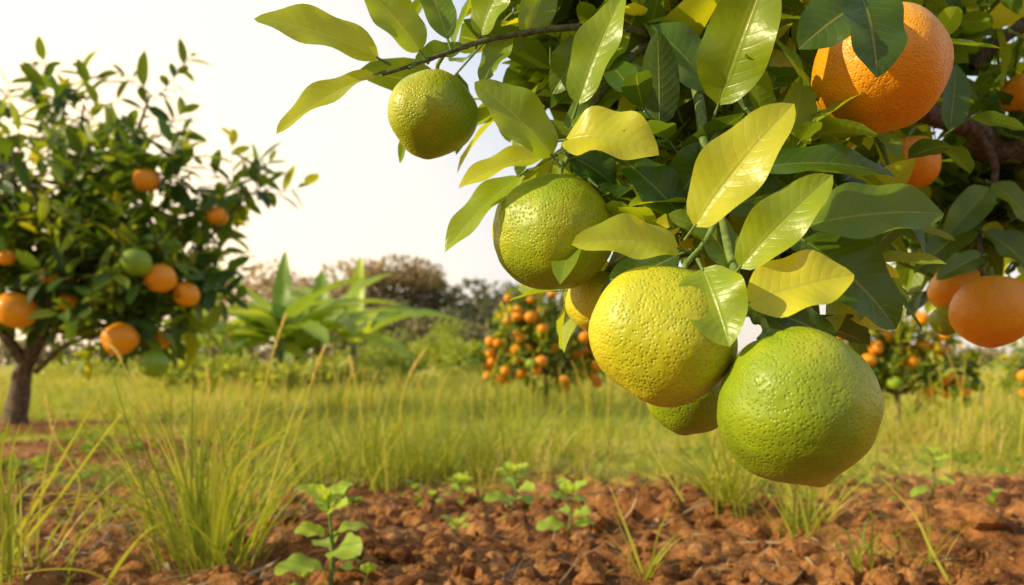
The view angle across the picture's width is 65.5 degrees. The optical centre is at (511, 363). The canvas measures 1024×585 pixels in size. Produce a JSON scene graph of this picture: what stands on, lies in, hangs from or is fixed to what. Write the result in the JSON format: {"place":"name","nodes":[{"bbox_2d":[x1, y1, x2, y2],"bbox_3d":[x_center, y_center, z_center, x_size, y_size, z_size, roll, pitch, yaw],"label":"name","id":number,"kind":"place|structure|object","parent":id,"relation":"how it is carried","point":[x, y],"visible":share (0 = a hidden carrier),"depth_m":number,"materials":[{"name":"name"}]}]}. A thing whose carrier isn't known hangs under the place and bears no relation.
{"place":"outdoors","nodes":[
{"label":"outdoors","id":0,"kind":"place"},
{"bbox_2d":[0,364,1023,584],"bbox_3d":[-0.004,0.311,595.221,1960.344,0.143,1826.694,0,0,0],"label":"ground","id":1,"kind":"structure","parent":0,"point":[646,506],"depth_m":1.48,"materials":[{"name":"soil"}]},
{"bbox_2d":[0,388,64,413],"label":"grass tuft","id":2,"kind":"object","parent":1,"relation":"on","point":[34,401],"visible":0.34,"depth_m":5.71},
{"bbox_2d":[0,385,65,415],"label":"grass tuft","id":3,"kind":"object","parent":1,"relation":"on","point":[32,401],"visible":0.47,"depth_m":5.57,"materials":[{"name":"plant"}]},
{"bbox_2d":[44,380,85,393],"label":"grass tuft","id":4,"kind":"object","parent":1,"relation":"on","point":[61,387],"visible":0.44,"depth_m":9.25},
{"bbox_2d":[0,398,163,584],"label":"grass tuft","id":5,"kind":"object","parent":1,"relation":"on","point":[28,546],"visible":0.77,"depth_m":1.25,"materials":[{"name":"plant"}]},
{"bbox_2d":[14,472,161,528],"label":"grass tuft","id":6,"kind":"object","parent":1,"relation":"on","point":[100,510],"visible":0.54,"depth_m":1.69,"materials":[{"name":"plant"}]},
{"bbox_2d":[68,386,153,418],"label":"grass tuft","id":7,"kind":"object","parent":1,"relation":"on","point":[113,406],"visible":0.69,"depth_m":5.17,"materials":[{"name":"plant"}]},
{"bbox_2d":[77,379,165,408],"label":"grass tuft","id":8,"kind":"object","parent":1,"relation":"on","point":[124,398],"visible":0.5,"depth_m":6.17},
{"bbox_2d":[54,435,190,490],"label":"grass tuft","id":9,"kind":"object","parent":1,"relation":"on","point":[124,475],"visible":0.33,"depth_m":2.18,"materials":[{"name":"plant"}]},
{"bbox_2d":[118,392,194,416],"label":"grass tuft","id":10,"kind":"object","parent":1,"relation":"on","point":[167,405],"visible":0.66,"depth_m":5.30,"materials":[{"name":"plant"}]},
{"bbox_2d":[0,35,319,423],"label":"orange tree","id":11,"kind":"object","parent":1,"relation":"on","point":[84,269],"visible":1,"depth_m":4.26,"materials":[{"name":"green plant"}]},
{"bbox_2d":[141,375,195,394],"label":"grass tuft","id":12,"kind":"object","parent":1,"relation":"on","point":[166,385],"visible":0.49,"depth_m":8.79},
{"bbox_2d":[95,263,245,373],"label":"banana plant","id":13,"kind":"object","parent":1,"relation":"on","point":[237,321],"visible":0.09,"depth_m":11.89,"materials":[{"name":"green plant"}]},
{"bbox_2d":[40,393,321,542],"bbox_3d":[-0.586,0.204,1.489,0.526,0.320,0.566,0,0,-22],"label":"grass tuft","id":14,"kind":"object","parent":1,"relation":"on","point":[139,491],"visible":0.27,"depth_m":1.50,"materials":[{"name":"plant"}]},
{"bbox_2d":[146,400,233,434],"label":"grass tuft","id":15,"kind":"object","parent":1,"relation":"on","point":[180,421],"visible":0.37,"depth_m":3.85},
{"bbox_2d":[3,358,388,581],"bbox_3d":[-0.502,0.155,1.214,0.615,0.385,0.591,0,0,-39],"label":"grass tuft","id":16,"kind":"object","parent":1,"relation":"on","point":[219,546],"visible":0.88,"depth_m":1.22,"materials":[{"name":"plant"}]},
{"bbox_2d":[131,299,343,374],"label":"banana plant","id":17,"kind":"object","parent":1,"relation":"on","point":[240,341],"visible":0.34,"depth_m":10.63,"materials":[{"name":"green plant"}]},
{"bbox_2d":[138,387,352,523],"bbox_3d":[-0.560,0.203,1.711,0.517,0.317,0.493,0,0,-40],"label":"grass tuft","id":18,"kind":"object","parent":1,"relation":"on","point":[266,489],"visible":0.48,"depth_m":1.72,"materials":[{"name":"plant"}]},
{"bbox_2d":[216,383,279,409],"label":"grass tuft","id":19,"kind":"object","parent":1,"relation":"on","point":[245,396],"visible":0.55,"depth_m":6.12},
{"bbox_2d":[215,388,319,425],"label":"grass tuft","id":20,"kind":"object","parent":1,"relation":"on","point":[272,409],"visible":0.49,"depth_m":4.36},
{"bbox_2d":[210,409,359,484],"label":"grass tuft","id":21,"kind":"object","parent":1,"relation":"on","point":[281,456],"visible":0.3,"depth_m":2.35,"materials":[{"name":"plant"}]},
{"bbox_2d":[167,250,403,390],"bbox_3d":[-3.083,-0.579,10.309,3.226,1.881,2.127,0,0,0],"label":"banana plant","id":22,"kind":"object","parent":1,"relation":"on","point":[281,298],"visible":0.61,"depth_m":10.43,"materials":[{"name":"green plant"}]},
{"bbox_2d":[251,406,338,434],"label":"grass tuft","id":23,"kind":"object","parent":1,"relation":"on","point":[285,422],"visible":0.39,"depth_m":3.70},
{"bbox_2d":[210,296,384,364],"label":"banana plant","id":24,"kind":"object","parent":1,"relation":"on","point":[303,340],"visible":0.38,"depth_m":10.61,"materials":[{"name":"green plant"}]},
{"bbox_2d":[291,569,326,584],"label":"seedling","id":25,"kind":"object","parent":1,"relation":"on","point":[304,575],"visible":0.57,"depth_m":1.14,"materials":[{"name":"green plant"}]},
{"bbox_2d":[244,414,382,491],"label":"grass tuft","id":26,"kind":"object","parent":1,"relation":"on","point":[300,481],"visible":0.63,"depth_m":2.17,"materials":[{"name":"plant"}]},
{"bbox_2d":[274,480,373,584],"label":"seedling","id":27,"kind":"object","parent":1,"relation":"on","point":[350,546],"visible":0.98,"depth_m":1.13,"materials":[{"name":"green plant"}]},
{"bbox_2d":[295,371,367,406],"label":"grass tuft","id":28,"kind":"object","parent":1,"relation":"on","point":[334,394],"visible":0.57,"depth_m":5.98,"materials":[{"name":"plant"}]},
{"bbox_2d":[233,269,431,363],"bbox_3d":[-2.671,-0.518,11.302,2.983,1.741,2.308,0,0,0],"label":"banana plant","id":29,"kind":"object","parent":1,"relation":"on","point":[347,321],"visible":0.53,"depth_m":11.53,"materials":[{"name":"green plant"}]},
{"bbox_2d":[299,386,374,415],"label":"grass tuft","id":30,"kind":"object","parent":1,"relation":"on","point":[331,401],"visible":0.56,"depth_m":5.19,"materials":[{"name":"plant"}]},
{"bbox_2d":[309,380,376,401],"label":"grass tuft","id":31,"kind":"object","parent":1,"relation":"on","point":[341,393],"visible":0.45,"depth_m":6.92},
{"bbox_2d":[276,387,430,469],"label":"grass tuft","id":32,"kind":"object","parent":1,"relation":"on","point":[327,439],"visible":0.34,"depth_m":2.63,"materials":[{"name":"plant"}]},
{"bbox_2d":[360,562,376,583],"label":"seedling","id":33,"kind":"object","parent":1,"relation":"on","point":[367,567],"visible":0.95,"depth_m":1.14,"materials":[{"name":"green plant"}]},
{"bbox_2d":[267,256,471,367],"bbox_3d":[-2.636,-0.692,13.113,3.332,2.228,2.618,0,0,39],"label":"banana plant","id":34,"kind":"object","parent":1,"relation":"on","point":[368,326],"visible":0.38,"depth_m":13.03,"materials":[{"name":"green plant"}]},
{"bbox_2d":[339,394,409,410],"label":"grass tuft","id":35,"kind":"object","parent":1,"relation":"on","point":[376,403],"visible":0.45,"depth_m":5.37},
{"bbox_2d":[287,384,488,490],"bbox_3d":[-0.396,0.214,2.353,0.581,0.324,0.591,0,0,-26],"label":"grass tuft","id":36,"kind":"object","parent":1,"relation":"on","point":[368,460],"visible":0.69,"depth_m":2.31,"materials":[{"name":"plant"}]},
{"bbox_2d":[337,253,446,350],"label":"tree","id":37,"kind":"object","parent":1,"relation":"on","point":[420,277],"visible":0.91,"depth_m":54.49,"materials":[{"name":"brown plant"}]},
{"bbox_2d":[363,385,421,407],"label":"grass tuft","id":38,"kind":"object","parent":1,"relation":"on","point":[400,398],"visible":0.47,"depth_m":5.76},
{"bbox_2d":[205,251,588,368],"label":"distant treeline","id":39,"kind":"object","parent":1,"relation":"on","point":[478,312],"visible":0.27,"depth_m":56.88,"materials":[{"name":"green plant"}]},
{"bbox_2d":[329,387,480,476],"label":"grass tuft","id":40,"kind":"object","parent":1,"relation":"on","point":[424,463],"visible":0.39,"depth_m":2.50,"materials":[{"name":"plant"}]},
{"bbox_2d":[363,379,455,411],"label":"grass tuft","id":41,"kind":"object","parent":1,"relation":"on","point":[408,398],"visible":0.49,"depth_m":5.32,"materials":[{"name":"plant"}]},
{"bbox_2d":[386,382,445,405],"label":"grass tuft","id":42,"kind":"object","parent":1,"relation":"on","point":[425,393],"visible":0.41,"depth_m":6.28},
{"bbox_2d":[348,370,495,450],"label":"grass tuft","id":43,"kind":"object","parent":1,"relation":"on","point":[436,414],"visible":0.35,"depth_m":3.04,"materials":[{"name":"plant"}]},
{"bbox_2d":[347,393,511,484],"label":"grass tuft","id":44,"kind":"object","parent":1,"relation":"on","point":[445,460],"visible":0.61,"depth_m":2.46,"materials":[{"name":"plant"}]},
{"bbox_2d":[418,489,444,505],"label":"seedling","id":45,"kind":"object","parent":1,"relation":"on","point":[430,492],"visible":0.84,"depth_m":1.72,"materials":[{"name":"green plant"}]},
{"bbox_2d":[389,394,475,424],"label":"grass tuft","id":46,"kind":"object","parent":1,"relation":"on","point":[436,409],"visible":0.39,"depth_m":4.09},
{"bbox_2d":[408,385,467,406],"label":"grass tuft","id":47,"kind":"object","parent":1,"relation":"on","point":[436,395],"visible":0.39,"depth_m":5.90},
{"bbox_2d":[441,514,470,537],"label":"seedling","id":48,"kind":"object","parent":1,"relation":"on","point":[453,523],"visible":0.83,"depth_m":1.38,"materials":[{"name":"green plant"}]},
{"bbox_2d":[434,376,479,395],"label":"grass tuft","id":49,"kind":"object","parent":1,"relation":"on","point":[455,388],"visible":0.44,"depth_m":8.24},
{"bbox_2d":[442,471,474,495],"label":"seedling","id":50,"kind":"object","parent":1,"relation":"on","point":[463,478],"visible":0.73,"depth_m":2.00,"materials":[{"name":"green plant"}]},
{"bbox_2d":[411,398,515,450],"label":"grass tuft","id":51,"kind":"object","parent":1,"relation":"on","point":[468,426],"visible":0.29,"depth_m":3.08,"materials":[{"name":"plant"}]},
{"bbox_2d":[428,398,536,463],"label":"grass tuft","id":52,"kind":"object","parent":1,"relation":"on","point":[484,430],"visible":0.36,"depth_m":2.79,"materials":[{"name":"plant"}]},
{"bbox_2d":[447,372,533,408],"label":"grass tuft","id":53,"kind":"object","parent":1,"relation":"on","point":[482,392],"visible":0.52,"depth_m":5.85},
{"bbox_2d":[451,385,542,410],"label":"grass tuft","id":54,"kind":"object","parent":1,"relation":"on","point":[492,400],"visible":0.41,"depth_m":5.36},
{"bbox_2d":[448,381,551,418],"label":"grass tuft","id":55,"kind":"object","parent":1,"relation":"on","point":[496,403],"visible":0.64,"depth_m":4.60,"materials":[{"name":"plant"}]},
{"bbox_2d":[437,378,568,437],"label":"grass tuft","id":56,"kind":"object","parent":1,"relation":"on","point":[500,414],"visible":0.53,"depth_m":3.49,"materials":[{"name":"plant"}]},
{"bbox_2d":[457,416,550,449],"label":"grass tuft","id":57,"kind":"object","parent":1,"relation":"on","point":[513,436],"visible":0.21,"depth_m":3.05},
{"bbox_2d":[478,382,530,399],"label":"grass tuft","id":58,"kind":"object","parent":1,"relation":"on","point":[503,390],"visible":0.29,"depth_m":7.70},
{"bbox_2d":[449,365,566,429],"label":"grass tuft","id":59,"kind":"object","parent":1,"relation":"on","point":[508,408],"visible":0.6,"depth_m":3.93,"materials":[{"name":"plant"}]},
{"bbox_2d":[420,397,602,484],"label":"grass tuft","id":60,"kind":"object","parent":1,"relation":"on","point":[517,456],"visible":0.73,"depth_m":2.39,"materials":[{"name":"plant"}]},
{"bbox_2d":[0,436,1023,584],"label":"soil clods","id":61,"kind":"object","parent":1,"relation":"on","point":[593,570],"visible":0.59,"depth_m":1.26,"materials":[{"name":"soil"}]},
{"bbox_2d":[484,461,534,503],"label":"seedling","id":62,"kind":"object","parent":61,"relation":"on","point":[512,481],"visible":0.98,"depth_m":1.68,"materials":[{"name":"green plant"}]},
{"bbox_2d":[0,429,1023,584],"bbox_3d":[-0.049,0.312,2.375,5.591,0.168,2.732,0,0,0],"label":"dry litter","id":63,"kind":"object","parent":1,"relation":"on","point":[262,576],"visible":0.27,"depth_m":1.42,"materials":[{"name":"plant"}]},
{"bbox_2d":[0,337,1023,365],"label":"horizon trees","id":64,"kind":"object","parent":1,"relation":"on","point":[266,353],"visible":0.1,"depth_m":147.48,"materials":[{"name":"plant"}]},
{"bbox_2d":[0,402,1023,523],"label":"ground weeds","id":65,"kind":"object","parent":1,"relation":"on","point":[353,499],"visible":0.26,"depth_m":2.91,"materials":[{"name":"green plant"}]},
{"bbox_2d":[451,374,581,447],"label":"grass tuft","id":66,"kind":"object","parent":1,"relation":"on","point":[517,421],"visible":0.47,"depth_m":3.14,"materials":[{"name":"plant"}]},
{"bbox_2d":[33,318,1023,393],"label":"shrubs","id":67,"kind":"object","parent":1,"relation":"on","point":[378,359],"visible":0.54,"depth_m":10.03,"materials":[{"name":"green plant"}]},
{"bbox_2d":[504,383,562,402],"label":"grass tuft","id":68,"kind":"object","parent":1,"relation":"on","point":[527,392],"visible":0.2,"depth_m":7.12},
{"bbox_2d":[460,281,607,405],"bbox_3d":[0.248,-0.177,6.187,1.313,1.085,0.862,0,0,0],"label":"orange tree","id":69,"kind":"object","parent":1,"relation":"on","point":[533,332],"visible":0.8,"depth_m":6.08,"materials":[{"name":"green plant"}]},
{"bbox_2d":[501,396,590,426],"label":"grass tuft","id":70,"kind":"object","parent":1,"relation":"on","point":[554,413],"visible":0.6,"depth_m":4.16,"materials":[{"name":"plant"}]},
{"bbox_2d":[510,383,583,414],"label":"grass tuft","id":71,"kind":"object","parent":1,"relation":"on","point":[537,398],"visible":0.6,"depth_m":5.07,"materials":[{"name":"plant"}]},
{"bbox_2d":[490,401,605,463],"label":"grass tuft","id":72,"kind":"object","parent":1,"relation":"on","point":[578,444],"visible":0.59,"depth_m":2.74,"materials":[{"name":"plant"}]},
{"bbox_2d":[522,386,583,406],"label":"grass tuft","id":73,"kind":"object","parent":1,"relation":"on","point":[552,396],"visible":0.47,"depth_m":6.01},
{"bbox_2d":[536,477,594,537],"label":"seedling","id":74,"kind":"object","parent":1,"relation":"on","point":[551,522],"visible":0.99,"depth_m":1.40,"materials":[{"name":"green plant"}]},
{"bbox_2d":[541,382,614,399],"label":"grass tuft","id":75,"kind":"object","parent":1,"relation":"on","point":[585,389],"visible":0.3,"depth_m":7.03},
{"bbox_2d":[539,371,636,421],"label":"grass tuft","id":76,"kind":"object","parent":1,"relation":"on","point":[600,410],"visible":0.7,"depth_m":4.37,"materials":[{"name":"plant"}]},
{"bbox_2d":[560,382,628,409],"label":"grass tuft","id":77,"kind":"object","parent":1,"relation":"on","point":[600,393],"visible":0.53,"depth_m":5.84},
{"bbox_2d":[566,393,634,414],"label":"grass tuft","id":78,"kind":"object","parent":1,"relation":"on","point":[598,406],"visible":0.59,"depth_m":5.07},
{"bbox_2d":[569,385,631,409],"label":"grass tuft","id":79,"kind":"object","parent":1,"relation":"on","point":[600,401],"visible":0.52,"depth_m":5.77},
{"bbox_2d":[533,403,672,462],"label":"grass tuft","id":80,"kind":"object","parent":1,"relation":"on","point":[621,440],"visible":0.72,"depth_m":2.91,"materials":[{"name":"plant"}]},
{"bbox_2d":[254,0,1023,355],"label":"citrus tree","id":81,"kind":"object","parent":1,"relation":"on","point":[734,164],"visible":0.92,"depth_m":0.54,"materials":[{"name":"green plant"}]},
{"bbox_2d":[387,66,478,159],"bbox_3d":[-0.059,-0.191,0.601,0.068,0.074,0.068,0,0,0],"label":"lime fruit","id":82,"kind":"object","parent":81,"relation":"attached to","point":[433,113],"visible":0.99,"depth_m":0.57,"materials":[{"name":"food"}]},
{"bbox_2d":[493,160,612,289],"bbox_3d":[0.029,-0.097,0.555,0.085,0.092,0.086,0,0,0],"label":"lime fruit","id":83,"kind":"object","parent":81,"relation":"attached to","point":[541,223],"visible":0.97,"depth_m":0.52,"materials":[{"name":"food"}]},
{"bbox_2d":[565,263,610,332],"bbox_3d":[0.065,-0.049,0.600,0.049,0.053,0.049,0,0,0],"label":"lime fruit","id":84,"kind":"object","parent":81,"relation":"attached to","point":[581,301],"visible":0.38,"depth_m":0.58,"materials":[{"name":"food"}]},
{"bbox_2d":[588,259,737,407],"bbox_3d":[0.086,-0.019,0.459,0.083,0.088,0.083,0,0,0],"label":"lime","id":85,"kind":"object","parent":81,"relation":"hanging from","point":[650,343],"visible":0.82,"depth_m":0.43,"materials":[{"name":"food"}]},
{"bbox_2d":[647,377,723,435],"bbox_3d":[0.121,0.016,0.540,0.061,0.066,0.061,0,0,0],"label":"lime fruit","id":86,"kind":"object","parent":81,"relation":"hanging from","point":[698,416],"visible":0.39,"depth_m":0.52,"materials":[{"name":"food"}]},
{"bbox_2d":[717,313,883,486],"bbox_3d":[0.152,0.019,0.425,0.082,0.093,0.085,0,0,0],"label":"lime fruit","id":87,"kind":"object","parent":81,"relation":"hanging from","point":[799,405],"visible":1,"depth_m":0.39,"materials":[{"name":"food"}]},
{"bbox_2d":[811,2,953,133],"bbox_3d":[0.246,-0.200,0.530,0.085,0.088,0.091,0,0,0],"label":"orange","id":88,"kind":"object","parent":81,"relation":"attached to","point":[906,88],"visible":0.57,"depth_m":0.50,"materials":[{"name":"food"}]},
{"bbox_2d":[879,133,941,187],"bbox_3d":[0.400,-0.204,0.800,0.057,0.059,0.057,0,0,0],"label":"orange","id":89,"kind":"object","parent":81,"relation":"attached to","point":[926,170],"visible":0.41,"depth_m":0.78,"materials":[{"name":"food"}]},
{"bbox_2d":[929,306,955,335],"bbox_3d":[0.492,-0.052,0.900,0.036,0.040,0.036,0,0,0],"label":"lime fruit","id":90,"kind":"object","parent":81,"relation":"attached to","point":[939,322],"visible":0.72,"depth_m":0.89,"materials":[{"name":"food"}]},
{"bbox_2d":[927,269,979,307],"bbox_3d":[0.503,-0.087,0.900,0.060,0.061,0.062,0,0,0],"label":"orange","id":91,"kind":"object","parent":81,"relation":"attached to","point":[941,292],"visible":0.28,"depth_m":0.88,"materials":[{"name":"food"}]},
{"bbox_2d":[948,267,1023,347],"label":"orange","id":92,"kind":"object","parent":81,"relation":"attached to","point":[986,311],"visible":1,"depth_m":0.78,"materials":[{"name":"food"}]},
{"bbox_2d":[999,71,1023,115],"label":"orange","id":93,"kind":"object","parent":81,"relation":"attached to","point":[1014,87],"visible":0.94,"depth_m":0.89,"materials":[{"name":"food"}]},
{"bbox_2d":[603,508,688,582],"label":"grass tuft","id":94,"kind":"object","parent":1,"relation":"on","point":[649,568],"visible":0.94,"depth_m":1.21,"materials":[{"name":"plant"}]},
{"bbox_2d":[636,424,753,492],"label":"grass tuft","id":95,"kind":"object","parent":1,"relation":"on","point":[709,471],"visible":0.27,"depth_m":2.02,"materials":[{"name":"plant"}]},
{"bbox_2d":[631,414,797,515],"bbox_3d":[0.425,0.168,1.486,0.440,0.244,0.434,0,0,0],"label":"grass tuft","id":96,"kind":"object","parent":1,"relation":"on","point":[724,496],"visible":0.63,"depth_m":1.47,"materials":[{"name":"plant"}]},
{"bbox_2d":[699,464,916,541],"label":"grass tuft","id":97,"kind":"object","parent":1,"relation":"on","point":[786,487],"visible":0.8,"depth_m":1.37,"materials":[{"name":"plant"}]},
{"bbox_2d":[834,390,903,486],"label":"grass tuft","id":98,"kind":"object","parent":1,"relation":"on","point":[848,474],"visible":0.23,"depth_m":2.29,"materials":[{"name":"plant"}]},
{"bbox_2d":[799,507,971,576],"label":"grass tuft","id":99,"kind":"object","parent":1,"relation":"on","point":[857,556],"visible":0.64,"depth_m":1.19,"materials":[{"name":"plant"}]},
{"bbox_2d":[836,307,995,421],"bbox_3d":[1.980,0.015,4.145,0.946,0.716,0.546,0,0,0],"label":"orange tree","id":100,"kind":"object","parent":1,"relation":"on","point":[891,358],"visible":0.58,"depth_m":4.03,"materials":[{"name":"green plant"}]},
{"bbox_2d":[882,405,961,442],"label":"grass tuft","id":101,"kind":"object","parent":1,"relation":"on","point":[914,424],"visible":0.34,"depth_m":3.38,"materials":[{"name":"plant"}]},
{"bbox_2d":[910,445,954,498],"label":"seedling","id":102,"kind":"object","parent":1,"relation":"on","point":[917,490],"visible":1,"depth_m":2.00,"materials":[{"name":"green plant"}]},
{"bbox_2d":[878,501,990,570],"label":"grass tuft","id":103,"kind":"object","parent":1,"relation":"on","point":[929,552],"visible":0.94,"depth_m":1.20,"materials":[{"name":"plant"}]},
{"bbox_2d":[926,373,1023,445],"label":"grass tuft","id":104,"kind":"object","parent":1,"relation":"on","point":[1007,410],"visible":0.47,"depth_m":3.20,"materials":[{"name":"plant"}]},
{"bbox_2d":[951,401,1023,450],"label":"grass tuft","id":105,"kind":"object","parent":1,"relation":"on","point":[1006,427],"visible":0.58,"depth_m":2.81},
{"bbox_2d":[961,399,1023,434],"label":"grass tuft","id":106,"kind":"object","parent":1,"relation":"on","point":[1013,411],"visible":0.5,"depth_m":3.39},
{"bbox_2d":[980,337,1023,404],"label":"orange tree","id":107,"kind":"object","parent":1,"relation":"on","point":[1019,378],"visible":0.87,"depth_m":6.01,"materials":[{"name":"green plant"}]},
{"bbox_2d":[0,365,1023,495],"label":"grass field","id":108,"kind":"structure","parent":0,"point":[978,439],"depth_m":3.68,"materials":[{"name":"plant"}]},
{"bbox_2d":[890,399,989,439],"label":"grass tuft","id":109,"kind":"object","parent":108,"relation":"on","point":[945,424],"visible":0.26,"depth_m":3.40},
{"bbox_2d":[0,313,1023,584],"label":"tall grass","id":110,"kind":"structure","parent":0,"point":[8,541],"depth_m":1.36,"materials":[{"name":"plant"}]},
{"bbox_2d":[0,0,1023,363],"label":"sky","id":111,"kind":"structure","parent":0,"point":[366,203],"materials":[{"name":"white"}]}
]}

